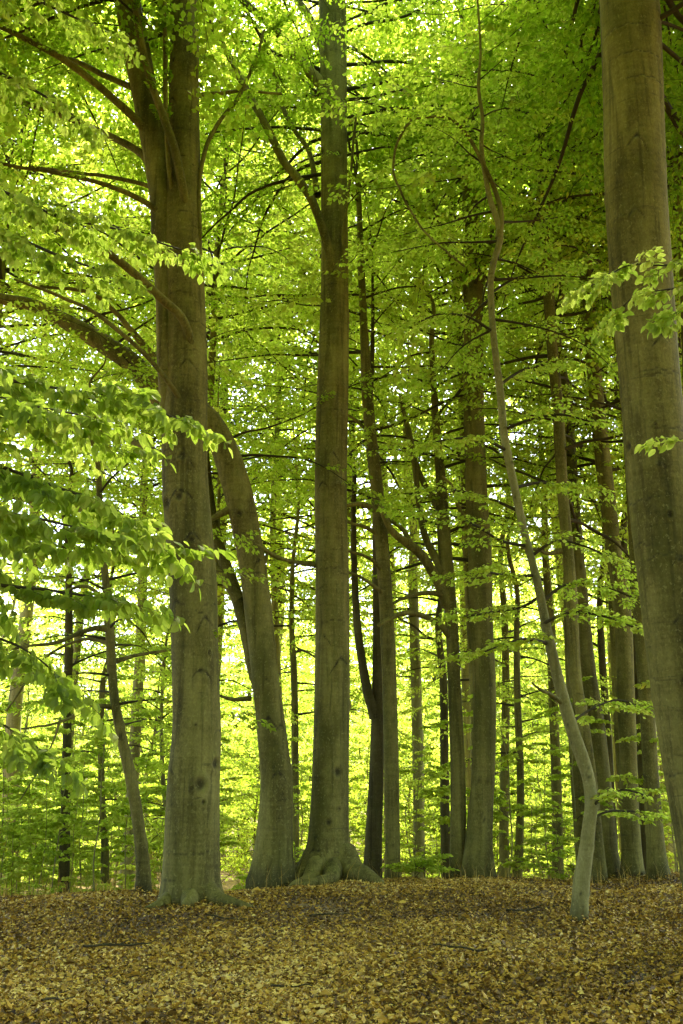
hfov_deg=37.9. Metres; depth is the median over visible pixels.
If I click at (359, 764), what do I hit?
young beech
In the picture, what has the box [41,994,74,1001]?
fallen stick
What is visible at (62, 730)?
sapling
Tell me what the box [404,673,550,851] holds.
young beech
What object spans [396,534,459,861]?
beech tree
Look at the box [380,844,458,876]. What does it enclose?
seedling
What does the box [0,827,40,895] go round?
seedling
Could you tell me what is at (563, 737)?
young beech
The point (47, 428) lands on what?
young beech
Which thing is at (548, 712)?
sapling
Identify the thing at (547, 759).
young beech
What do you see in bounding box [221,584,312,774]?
beech tree
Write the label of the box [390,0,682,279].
beech tree
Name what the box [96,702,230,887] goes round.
young beech
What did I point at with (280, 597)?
beech tree
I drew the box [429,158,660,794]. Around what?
beech tree
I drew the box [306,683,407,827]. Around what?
young beech
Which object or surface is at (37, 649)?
beech tree
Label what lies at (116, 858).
sapling
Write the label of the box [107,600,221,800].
beech tree
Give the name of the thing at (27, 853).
sapling
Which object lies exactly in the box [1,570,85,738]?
beech tree
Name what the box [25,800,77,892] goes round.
sapling
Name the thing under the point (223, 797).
sapling
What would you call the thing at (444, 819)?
sapling
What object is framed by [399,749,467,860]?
young beech
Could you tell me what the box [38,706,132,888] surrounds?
sapling
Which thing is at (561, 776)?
sapling
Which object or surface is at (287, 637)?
beech tree
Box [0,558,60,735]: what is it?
beech tree
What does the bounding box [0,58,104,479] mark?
beech tree
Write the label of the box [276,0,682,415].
beech tree
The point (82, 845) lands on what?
sapling
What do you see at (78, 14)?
beech tree
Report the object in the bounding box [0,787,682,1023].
ground
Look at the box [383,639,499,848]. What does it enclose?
young beech
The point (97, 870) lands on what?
sapling
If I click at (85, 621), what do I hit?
sky
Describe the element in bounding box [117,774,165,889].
sapling
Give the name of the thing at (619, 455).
beech tree
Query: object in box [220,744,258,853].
young beech
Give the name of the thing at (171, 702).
beech tree
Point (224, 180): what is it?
beech tree
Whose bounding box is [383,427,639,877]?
beech tree
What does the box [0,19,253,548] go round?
beech tree
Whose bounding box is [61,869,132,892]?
seedling
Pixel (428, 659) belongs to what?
beech tree
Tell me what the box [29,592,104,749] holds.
beech tree
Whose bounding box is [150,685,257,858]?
young beech
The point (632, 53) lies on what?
beech tree
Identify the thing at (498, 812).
sapling
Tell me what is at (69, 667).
beech tree
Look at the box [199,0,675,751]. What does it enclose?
beech tree
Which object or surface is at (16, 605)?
beech tree
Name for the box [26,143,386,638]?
beech tree
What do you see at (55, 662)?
beech tree
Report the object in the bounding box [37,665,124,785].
young beech
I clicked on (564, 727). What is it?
beech tree
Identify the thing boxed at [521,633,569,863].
young beech
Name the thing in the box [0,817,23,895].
sapling
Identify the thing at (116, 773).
sapling
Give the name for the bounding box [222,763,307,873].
young beech
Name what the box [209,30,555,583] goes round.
beech tree
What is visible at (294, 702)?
beech tree
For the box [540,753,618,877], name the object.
young beech
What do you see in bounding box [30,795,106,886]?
sapling
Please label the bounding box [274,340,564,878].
beech tree
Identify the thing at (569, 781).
young beech
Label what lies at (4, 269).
beech tree
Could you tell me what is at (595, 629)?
beech tree
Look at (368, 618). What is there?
beech tree
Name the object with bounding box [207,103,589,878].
beech tree
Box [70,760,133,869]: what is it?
sapling
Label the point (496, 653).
beech tree
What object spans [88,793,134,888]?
sapling
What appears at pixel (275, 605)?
beech tree
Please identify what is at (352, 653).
beech tree
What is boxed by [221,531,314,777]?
beech tree
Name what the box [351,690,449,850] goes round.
young beech
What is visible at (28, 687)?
young beech
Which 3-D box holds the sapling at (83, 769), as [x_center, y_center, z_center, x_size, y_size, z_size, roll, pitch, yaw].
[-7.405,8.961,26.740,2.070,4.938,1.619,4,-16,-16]
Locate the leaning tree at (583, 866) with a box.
[337,0,682,924]
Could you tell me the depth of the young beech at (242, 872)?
41.58 m
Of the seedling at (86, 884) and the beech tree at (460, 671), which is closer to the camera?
the seedling at (86, 884)
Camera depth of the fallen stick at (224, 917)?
11.55 m
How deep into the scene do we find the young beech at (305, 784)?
36.63 m
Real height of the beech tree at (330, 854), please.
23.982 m
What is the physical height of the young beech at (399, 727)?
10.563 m
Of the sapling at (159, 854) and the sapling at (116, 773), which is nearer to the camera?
the sapling at (116, 773)
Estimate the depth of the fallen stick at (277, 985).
7.80 m
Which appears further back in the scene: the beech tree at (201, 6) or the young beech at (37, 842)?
the young beech at (37, 842)
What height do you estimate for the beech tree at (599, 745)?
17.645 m
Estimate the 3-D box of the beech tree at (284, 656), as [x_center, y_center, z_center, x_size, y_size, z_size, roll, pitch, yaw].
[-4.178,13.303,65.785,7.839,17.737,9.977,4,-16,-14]
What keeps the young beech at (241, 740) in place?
on the ground at (229, 883)
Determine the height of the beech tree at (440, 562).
14.706 m
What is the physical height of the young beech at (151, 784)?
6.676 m
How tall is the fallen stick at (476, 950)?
0.048 m
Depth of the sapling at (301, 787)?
24.89 m
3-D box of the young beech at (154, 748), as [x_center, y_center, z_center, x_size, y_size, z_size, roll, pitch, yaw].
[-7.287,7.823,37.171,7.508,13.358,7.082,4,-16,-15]
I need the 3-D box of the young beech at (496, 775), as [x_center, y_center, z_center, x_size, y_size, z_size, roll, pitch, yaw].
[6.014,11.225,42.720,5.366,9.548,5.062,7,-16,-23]
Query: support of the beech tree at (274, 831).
on the ground at (229, 883)
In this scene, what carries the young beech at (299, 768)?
on the ground at (229, 883)
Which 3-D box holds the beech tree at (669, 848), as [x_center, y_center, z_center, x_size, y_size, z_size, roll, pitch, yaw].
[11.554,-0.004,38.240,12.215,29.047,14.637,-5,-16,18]
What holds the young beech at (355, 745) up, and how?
on the ground at (229, 883)
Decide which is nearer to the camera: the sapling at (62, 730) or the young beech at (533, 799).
the sapling at (62, 730)
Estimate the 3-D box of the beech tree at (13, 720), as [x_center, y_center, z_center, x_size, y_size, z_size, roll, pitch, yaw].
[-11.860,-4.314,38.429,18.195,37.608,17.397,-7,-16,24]
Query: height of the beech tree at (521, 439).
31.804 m
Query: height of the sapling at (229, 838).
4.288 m
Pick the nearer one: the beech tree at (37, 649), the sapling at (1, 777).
the sapling at (1, 777)
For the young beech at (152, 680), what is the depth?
50.75 m
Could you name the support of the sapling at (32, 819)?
on the ground at (229, 883)
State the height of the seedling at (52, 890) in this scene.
0.590 m
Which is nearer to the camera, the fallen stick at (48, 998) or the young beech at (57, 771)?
the fallen stick at (48, 998)
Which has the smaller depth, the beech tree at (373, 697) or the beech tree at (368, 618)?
the beech tree at (373, 697)
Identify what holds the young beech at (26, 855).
on the ground at (229, 883)
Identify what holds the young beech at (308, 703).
on the ground at (229, 883)
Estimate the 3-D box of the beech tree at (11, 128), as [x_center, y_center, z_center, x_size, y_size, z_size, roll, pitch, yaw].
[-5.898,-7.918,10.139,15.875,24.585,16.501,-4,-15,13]
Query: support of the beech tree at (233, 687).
on the ground at (229, 883)
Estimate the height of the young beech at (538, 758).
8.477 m
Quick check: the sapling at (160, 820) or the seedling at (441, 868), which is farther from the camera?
the sapling at (160, 820)
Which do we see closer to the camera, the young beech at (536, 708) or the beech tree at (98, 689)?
the young beech at (536, 708)
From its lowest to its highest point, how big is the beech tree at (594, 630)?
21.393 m
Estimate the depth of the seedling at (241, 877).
19.98 m
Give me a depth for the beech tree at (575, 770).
20.57 m
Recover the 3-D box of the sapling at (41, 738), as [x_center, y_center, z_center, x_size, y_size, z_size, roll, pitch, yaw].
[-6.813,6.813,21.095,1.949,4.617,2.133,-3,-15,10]
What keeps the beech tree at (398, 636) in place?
on the ground at (229, 883)
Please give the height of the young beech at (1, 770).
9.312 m
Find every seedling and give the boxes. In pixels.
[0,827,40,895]
[27,878,65,894]
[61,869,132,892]
[78,880,117,891]
[151,854,162,888]
[233,874,247,889]
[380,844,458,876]
[392,851,445,877]
[501,807,570,879]
[520,804,579,875]
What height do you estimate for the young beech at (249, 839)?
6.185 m
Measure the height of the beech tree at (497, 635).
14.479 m
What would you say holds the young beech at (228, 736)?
on the ground at (229, 883)
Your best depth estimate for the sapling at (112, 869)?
25.12 m
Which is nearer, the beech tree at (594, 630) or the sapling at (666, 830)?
the sapling at (666, 830)
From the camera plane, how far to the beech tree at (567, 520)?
20.02 m
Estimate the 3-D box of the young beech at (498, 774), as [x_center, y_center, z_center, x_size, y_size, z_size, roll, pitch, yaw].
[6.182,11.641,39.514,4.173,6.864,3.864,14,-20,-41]
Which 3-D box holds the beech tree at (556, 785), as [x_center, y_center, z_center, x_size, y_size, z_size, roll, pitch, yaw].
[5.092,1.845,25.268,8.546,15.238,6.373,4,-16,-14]
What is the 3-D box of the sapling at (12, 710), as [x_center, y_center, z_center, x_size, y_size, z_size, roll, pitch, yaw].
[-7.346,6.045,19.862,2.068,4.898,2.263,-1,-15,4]
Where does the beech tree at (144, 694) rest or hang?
on the ground at (229, 883)
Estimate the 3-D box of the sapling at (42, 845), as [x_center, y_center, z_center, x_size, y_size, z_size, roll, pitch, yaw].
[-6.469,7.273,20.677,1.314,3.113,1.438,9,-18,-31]
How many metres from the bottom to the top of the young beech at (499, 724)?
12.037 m
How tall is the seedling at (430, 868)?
0.896 m
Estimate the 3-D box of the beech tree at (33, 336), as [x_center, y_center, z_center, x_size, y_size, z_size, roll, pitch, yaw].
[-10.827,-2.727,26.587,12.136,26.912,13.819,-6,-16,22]
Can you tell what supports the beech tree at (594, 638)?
on the ground at (229, 883)
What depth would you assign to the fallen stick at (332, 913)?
12.28 m
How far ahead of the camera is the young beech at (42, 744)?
41.40 m
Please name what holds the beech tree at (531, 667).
on the ground at (229, 883)
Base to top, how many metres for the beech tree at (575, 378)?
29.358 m
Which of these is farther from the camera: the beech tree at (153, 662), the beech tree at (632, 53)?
the beech tree at (153, 662)
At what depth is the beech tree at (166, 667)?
64.60 m
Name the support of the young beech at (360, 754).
on the ground at (229, 883)
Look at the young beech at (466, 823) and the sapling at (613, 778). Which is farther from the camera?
the young beech at (466, 823)
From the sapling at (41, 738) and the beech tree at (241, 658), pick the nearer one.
the sapling at (41, 738)
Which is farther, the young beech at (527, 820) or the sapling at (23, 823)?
the young beech at (527, 820)
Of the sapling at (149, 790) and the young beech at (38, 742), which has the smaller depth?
the sapling at (149, 790)
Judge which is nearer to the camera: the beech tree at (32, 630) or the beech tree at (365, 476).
the beech tree at (365, 476)
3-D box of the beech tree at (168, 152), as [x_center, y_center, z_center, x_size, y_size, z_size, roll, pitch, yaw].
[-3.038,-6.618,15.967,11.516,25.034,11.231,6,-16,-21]
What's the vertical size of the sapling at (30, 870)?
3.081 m
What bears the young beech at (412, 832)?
on the ground at (229, 883)
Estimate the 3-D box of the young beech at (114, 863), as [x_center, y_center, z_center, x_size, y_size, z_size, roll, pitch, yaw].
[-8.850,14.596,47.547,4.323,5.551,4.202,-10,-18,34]
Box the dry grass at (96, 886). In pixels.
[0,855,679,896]
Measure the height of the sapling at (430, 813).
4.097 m
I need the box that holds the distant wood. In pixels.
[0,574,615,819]
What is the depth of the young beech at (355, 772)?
39.79 m
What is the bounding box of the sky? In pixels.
[0,0,673,785]
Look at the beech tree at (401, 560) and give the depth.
33.83 m
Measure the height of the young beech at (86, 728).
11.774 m
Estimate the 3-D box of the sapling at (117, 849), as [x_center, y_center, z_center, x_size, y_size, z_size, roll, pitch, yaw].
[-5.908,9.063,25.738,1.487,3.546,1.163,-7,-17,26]
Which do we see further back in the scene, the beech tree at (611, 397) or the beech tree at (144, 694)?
the beech tree at (144, 694)
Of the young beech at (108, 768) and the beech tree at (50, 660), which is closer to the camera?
the young beech at (108, 768)
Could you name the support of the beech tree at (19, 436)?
on the ground at (229, 883)
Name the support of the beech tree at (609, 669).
on the ground at (229, 883)
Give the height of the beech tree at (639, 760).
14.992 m
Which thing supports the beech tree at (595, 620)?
on the ground at (229, 883)
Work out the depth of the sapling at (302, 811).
22.84 m
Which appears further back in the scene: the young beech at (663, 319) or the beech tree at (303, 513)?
the beech tree at (303, 513)
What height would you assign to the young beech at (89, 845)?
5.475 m
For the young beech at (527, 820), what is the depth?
29.93 m
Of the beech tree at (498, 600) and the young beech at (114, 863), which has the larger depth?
the beech tree at (498, 600)
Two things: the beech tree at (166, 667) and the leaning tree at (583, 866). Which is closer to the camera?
the leaning tree at (583, 866)
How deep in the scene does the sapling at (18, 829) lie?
18.25 m
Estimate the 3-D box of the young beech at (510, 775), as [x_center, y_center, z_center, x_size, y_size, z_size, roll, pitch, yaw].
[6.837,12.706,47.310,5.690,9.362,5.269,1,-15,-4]
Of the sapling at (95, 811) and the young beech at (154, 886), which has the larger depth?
the young beech at (154, 886)
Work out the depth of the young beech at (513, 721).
43.40 m
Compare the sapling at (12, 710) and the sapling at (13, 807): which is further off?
the sapling at (13, 807)
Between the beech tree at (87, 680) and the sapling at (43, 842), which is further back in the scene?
the beech tree at (87, 680)
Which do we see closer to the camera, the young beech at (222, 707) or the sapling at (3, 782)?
the sapling at (3, 782)
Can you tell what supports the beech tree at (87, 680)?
on the ground at (229, 883)
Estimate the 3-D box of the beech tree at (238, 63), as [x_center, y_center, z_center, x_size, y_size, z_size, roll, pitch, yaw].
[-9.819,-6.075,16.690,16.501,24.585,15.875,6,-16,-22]
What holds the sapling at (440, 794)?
on the ground at (229, 883)
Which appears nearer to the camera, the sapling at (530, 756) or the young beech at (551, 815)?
the sapling at (530, 756)
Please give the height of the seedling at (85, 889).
0.601 m
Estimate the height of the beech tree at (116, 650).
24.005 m
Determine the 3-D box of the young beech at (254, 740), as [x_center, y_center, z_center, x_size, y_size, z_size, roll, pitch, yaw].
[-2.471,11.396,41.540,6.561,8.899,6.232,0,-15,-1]
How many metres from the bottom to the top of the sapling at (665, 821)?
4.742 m
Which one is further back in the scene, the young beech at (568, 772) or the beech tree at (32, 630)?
the beech tree at (32, 630)
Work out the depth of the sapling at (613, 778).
18.28 m
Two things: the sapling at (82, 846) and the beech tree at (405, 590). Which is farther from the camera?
the beech tree at (405, 590)
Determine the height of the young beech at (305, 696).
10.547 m
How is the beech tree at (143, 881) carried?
on the ground at (229, 883)
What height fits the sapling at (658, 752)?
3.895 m
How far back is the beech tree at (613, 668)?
24.91 m
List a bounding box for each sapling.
[0,687,44,847]
[0,694,130,887]
[0,705,37,855]
[0,723,77,890]
[0,725,39,841]
[0,770,42,880]
[0,771,46,887]
[0,776,32,874]
[0,776,73,890]
[0,783,50,894]
[0,787,61,890]
[0,803,47,889]
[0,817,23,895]
[1,742,76,894]
[2,793,65,891]
[5,777,54,884]
[9,793,81,891]
[14,778,86,889]
[23,766,98,880]
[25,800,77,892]
[25,843,58,887]
[30,763,109,891]
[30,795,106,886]
[37,750,104,875]
[38,674,149,891]
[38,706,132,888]
[43,770,98,880]
[44,798,114,890]
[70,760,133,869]
[70,802,109,888]
[74,836,124,876]
[78,777,133,882]
[82,843,128,882]
[87,697,168,886]
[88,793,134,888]
[94,803,134,884]
[115,751,225,846]
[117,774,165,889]
[122,794,164,887]
[126,816,163,887]
[128,773,167,870]
[132,819,164,886]
[219,825,227,853]
[220,737,244,847]
[220,788,240,834]
[220,795,237,868]
[252,722,311,865]
[293,758,311,861]
[349,777,364,839]
[349,798,383,854]
[382,718,466,876]
[384,747,450,876]
[409,770,450,865]
[426,711,511,835]
[463,652,561,876]
[466,756,537,876]
[505,723,574,878]
[506,742,574,878]
[510,784,573,877]
[517,659,620,858]
[606,680,666,793]
[636,723,676,871]
[657,753,673,834]
[659,770,678,871]
[661,781,676,856]
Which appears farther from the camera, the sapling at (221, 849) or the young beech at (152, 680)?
the young beech at (152, 680)
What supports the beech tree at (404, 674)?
on the ground at (229, 883)
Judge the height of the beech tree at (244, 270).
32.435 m
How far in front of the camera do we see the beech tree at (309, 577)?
41.09 m
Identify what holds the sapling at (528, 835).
on the ground at (229, 883)
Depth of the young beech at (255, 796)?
60.36 m
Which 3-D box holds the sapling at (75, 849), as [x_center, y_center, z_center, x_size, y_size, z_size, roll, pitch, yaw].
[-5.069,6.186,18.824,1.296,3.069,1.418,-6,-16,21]
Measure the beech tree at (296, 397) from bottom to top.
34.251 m
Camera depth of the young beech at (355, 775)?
49.81 m
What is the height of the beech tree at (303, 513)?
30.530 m
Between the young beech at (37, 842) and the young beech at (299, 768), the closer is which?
the young beech at (37, 842)
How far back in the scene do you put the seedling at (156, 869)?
16.96 m
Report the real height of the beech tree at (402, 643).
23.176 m
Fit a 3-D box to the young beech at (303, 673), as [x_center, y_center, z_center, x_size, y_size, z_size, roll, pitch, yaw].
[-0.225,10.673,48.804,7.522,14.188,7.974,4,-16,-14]
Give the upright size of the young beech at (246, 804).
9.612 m
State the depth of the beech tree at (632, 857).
20.31 m
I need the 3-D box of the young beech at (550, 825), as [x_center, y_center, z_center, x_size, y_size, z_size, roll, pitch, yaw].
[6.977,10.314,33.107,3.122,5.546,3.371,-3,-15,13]
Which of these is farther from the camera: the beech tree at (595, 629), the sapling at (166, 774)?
the beech tree at (595, 629)
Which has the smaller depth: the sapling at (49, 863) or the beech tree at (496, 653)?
the sapling at (49, 863)
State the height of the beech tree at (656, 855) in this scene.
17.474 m
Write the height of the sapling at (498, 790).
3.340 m
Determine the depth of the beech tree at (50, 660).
66.68 m
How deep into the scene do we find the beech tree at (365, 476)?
38.83 m
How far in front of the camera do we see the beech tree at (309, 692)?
66.67 m
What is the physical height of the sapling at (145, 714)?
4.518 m
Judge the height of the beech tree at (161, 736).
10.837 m
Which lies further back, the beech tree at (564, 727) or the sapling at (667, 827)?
the beech tree at (564, 727)
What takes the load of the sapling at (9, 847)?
on the ground at (229, 883)
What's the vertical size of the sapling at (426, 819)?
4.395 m
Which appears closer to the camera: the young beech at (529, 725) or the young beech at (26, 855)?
the young beech at (26, 855)
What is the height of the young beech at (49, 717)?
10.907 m
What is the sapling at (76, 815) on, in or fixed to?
on the ground at (229, 883)
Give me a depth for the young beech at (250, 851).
52.75 m
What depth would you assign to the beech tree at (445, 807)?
26.30 m
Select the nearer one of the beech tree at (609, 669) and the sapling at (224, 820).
the sapling at (224, 820)
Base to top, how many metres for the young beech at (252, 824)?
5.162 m
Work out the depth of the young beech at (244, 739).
47.22 m
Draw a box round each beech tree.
[0,0,88,191]
[0,0,155,548]
[0,0,214,136]
[0,0,268,244]
[0,0,296,349]
[0,0,365,909]
[0,0,526,539]
[0,1,319,446]
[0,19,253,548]
[0,42,264,894]
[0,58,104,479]
[0,120,163,592]
[0,120,315,888]
[0,165,419,889]
[0,334,307,893]
[0,378,222,893]
[0,479,74,733]
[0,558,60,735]
[0,559,63,818]
[0,608,113,856]
[0,614,74,786]
[1,112,314,870]
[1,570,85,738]
[1,605,59,735]
[3,600,38,736]
[4,473,235,883]
[7,15,428,685]
[24,75,362,584]
[24,619,156,822]
[26,0,67,31]
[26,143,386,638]
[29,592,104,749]
[34,0,601,885]
[40,547,169,759]
[42,467,246,805]
[48,0,604,501]
[61,573,170,802]
[71,516,296,862]
[74,360,372,856]
[78,636,133,797]
[99,111,425,801]
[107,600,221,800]
[113,147,460,703]
[116,634,242,807]
[119,577,171,737]
[132,402,427,865]
[144,566,240,803]
[147,172,506,669]
[158,469,355,855]
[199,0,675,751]
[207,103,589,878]
[208,191,552,878]
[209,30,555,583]
[213,50,578,868]
[217,165,513,637]
[220,540,350,809]
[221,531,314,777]
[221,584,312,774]
[221,591,313,775]
[221,630,243,833]
[224,601,314,810]
[231,0,675,860]
[232,218,625,877]
[244,533,428,837]
[257,5,607,808]
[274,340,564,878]
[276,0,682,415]
[279,0,625,877]
[279,0,682,841]
[281,608,370,838]
[284,187,624,773]
[284,620,371,774]
[291,461,561,877]
[297,560,405,795]
[347,0,681,883]
[349,111,682,878]
[349,162,623,630]
[349,564,435,760]
[350,485,448,838]
[353,503,459,829]
[353,562,429,776]
[358,622,432,776]
[359,0,682,402]
[378,51,682,879]
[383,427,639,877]
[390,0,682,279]
[391,417,611,877]
[393,3,680,404]
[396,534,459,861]
[397,304,627,878]
[399,590,532,827]
[402,538,513,748]
[407,488,608,861]
[422,587,530,740]
[423,359,627,844]
[424,578,534,852]
[425,0,682,888]
[426,536,564,856]
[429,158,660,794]
[437,74,682,880]
[451,245,629,859]
[456,301,682,872]
[463,166,625,570]
[485,149,682,619]
[492,498,565,838]
[492,534,569,863]
[493,537,537,673]
[493,548,609,870]
[494,320,678,871]
[510,521,603,805]
[512,566,607,732]
[524,480,621,785]
[527,626,618,837]
[549,230,680,516]
[562,527,608,697]
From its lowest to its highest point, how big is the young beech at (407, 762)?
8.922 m
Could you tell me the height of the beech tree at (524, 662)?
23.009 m
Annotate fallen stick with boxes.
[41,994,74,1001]
[83,939,151,947]
[205,914,246,919]
[270,983,312,986]
[309,911,349,916]
[432,944,486,951]
[506,904,558,910]
[625,974,646,982]
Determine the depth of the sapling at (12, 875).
17.99 m
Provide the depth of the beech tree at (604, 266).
18.46 m
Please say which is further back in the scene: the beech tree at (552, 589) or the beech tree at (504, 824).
the beech tree at (552, 589)
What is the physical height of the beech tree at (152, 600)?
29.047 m
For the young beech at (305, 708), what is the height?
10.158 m
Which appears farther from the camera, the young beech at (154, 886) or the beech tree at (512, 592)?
the beech tree at (512, 592)
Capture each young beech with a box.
[0,0,239,798]
[0,603,73,817]
[0,686,48,824]
[0,725,96,887]
[0,774,60,892]
[2,774,73,893]
[23,721,62,807]
[24,660,106,845]
[31,741,99,867]
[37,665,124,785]
[40,763,115,867]
[41,666,168,865]
[43,786,116,886]
[44,681,168,885]
[48,585,251,885]
[74,672,112,842]
[84,758,161,880]
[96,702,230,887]
[97,743,167,878]
[112,769,166,865]
[140,672,258,868]
[149,683,256,817]
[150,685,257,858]
[220,678,355,845]
[220,682,300,874]
[220,688,305,842]
[220,702,311,872]
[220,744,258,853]
[220,761,256,884]
[220,774,246,876]
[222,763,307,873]
[223,686,349,853]
[224,741,255,848]
[228,731,365,889]
[231,757,308,851]
[244,801,307,855]
[246,716,368,859]
[282,586,403,842]
[287,667,404,858]
[288,675,365,856]
[298,689,368,829]
[300,669,428,862]
[300,714,412,862]
[301,725,367,843]
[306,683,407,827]
[307,710,399,831]
[349,633,497,863]
[349,705,439,839]
[349,711,408,834]
[350,705,439,840]
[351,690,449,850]
[354,669,464,876]
[358,704,437,859]
[358,750,450,877]
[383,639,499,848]
[383,710,466,851]
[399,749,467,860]
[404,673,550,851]
[426,798,497,871]
[430,659,548,848]
[430,706,535,862]
[431,686,564,858]
[448,653,568,876]
[466,718,549,864]
[493,644,569,861]
[493,749,575,878]
[494,586,620,865]
[496,742,574,867]
[497,706,572,825]
[509,678,574,879]
[509,757,574,877]
[510,654,610,835]
[511,737,575,875]
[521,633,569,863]
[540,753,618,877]
[542,664,618,856]
[556,246,682,456]
[562,680,619,853]
[616,748,678,866]
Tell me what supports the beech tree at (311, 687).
on the ground at (229, 883)
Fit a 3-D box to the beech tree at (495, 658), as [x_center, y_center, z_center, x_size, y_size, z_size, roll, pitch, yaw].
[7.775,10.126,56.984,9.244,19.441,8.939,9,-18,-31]
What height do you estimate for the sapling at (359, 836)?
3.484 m
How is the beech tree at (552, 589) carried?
on the ground at (229, 883)
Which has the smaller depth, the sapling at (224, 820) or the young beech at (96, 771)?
the sapling at (224, 820)
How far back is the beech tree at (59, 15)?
9.86 m
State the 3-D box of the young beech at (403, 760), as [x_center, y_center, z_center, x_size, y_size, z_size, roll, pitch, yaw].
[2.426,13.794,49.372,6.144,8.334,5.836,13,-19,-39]
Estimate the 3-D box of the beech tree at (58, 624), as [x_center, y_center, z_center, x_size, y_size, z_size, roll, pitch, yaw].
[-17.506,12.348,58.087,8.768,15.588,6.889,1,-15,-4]
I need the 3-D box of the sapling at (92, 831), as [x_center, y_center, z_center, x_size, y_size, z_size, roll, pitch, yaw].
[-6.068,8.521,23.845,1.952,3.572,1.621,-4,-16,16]
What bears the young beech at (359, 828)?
on the ground at (229, 883)
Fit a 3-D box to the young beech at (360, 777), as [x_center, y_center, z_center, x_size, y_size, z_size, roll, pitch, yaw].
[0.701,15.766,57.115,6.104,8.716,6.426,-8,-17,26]
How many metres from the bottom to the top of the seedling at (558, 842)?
1.806 m
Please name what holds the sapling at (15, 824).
on the ground at (229, 883)
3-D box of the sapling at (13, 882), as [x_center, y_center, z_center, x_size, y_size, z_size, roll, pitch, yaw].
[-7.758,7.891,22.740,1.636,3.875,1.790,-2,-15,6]
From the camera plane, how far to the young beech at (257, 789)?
39.23 m
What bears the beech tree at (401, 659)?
on the ground at (229, 883)
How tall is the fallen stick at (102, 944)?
0.048 m
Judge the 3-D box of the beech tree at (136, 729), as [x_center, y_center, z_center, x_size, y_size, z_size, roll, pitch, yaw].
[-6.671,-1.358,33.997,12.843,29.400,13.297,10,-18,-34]
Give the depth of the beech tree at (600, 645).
25.05 m
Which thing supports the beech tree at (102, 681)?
on the ground at (229, 883)
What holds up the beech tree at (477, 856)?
on the ground at (229, 883)
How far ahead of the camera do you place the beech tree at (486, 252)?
21.71 m
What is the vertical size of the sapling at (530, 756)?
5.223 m
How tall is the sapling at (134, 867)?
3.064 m
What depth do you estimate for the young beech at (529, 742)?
37.29 m
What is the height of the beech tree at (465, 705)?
37.608 m
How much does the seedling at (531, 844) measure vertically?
1.765 m
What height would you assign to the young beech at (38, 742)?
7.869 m
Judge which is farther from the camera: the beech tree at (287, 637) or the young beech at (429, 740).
the beech tree at (287, 637)
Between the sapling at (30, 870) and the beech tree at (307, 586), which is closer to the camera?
the sapling at (30, 870)
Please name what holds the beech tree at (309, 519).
on the ground at (229, 883)
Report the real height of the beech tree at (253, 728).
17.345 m
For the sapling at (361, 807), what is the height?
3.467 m
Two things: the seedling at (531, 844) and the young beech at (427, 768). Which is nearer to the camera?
the seedling at (531, 844)
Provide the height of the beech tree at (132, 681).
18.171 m
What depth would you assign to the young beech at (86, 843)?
40.12 m

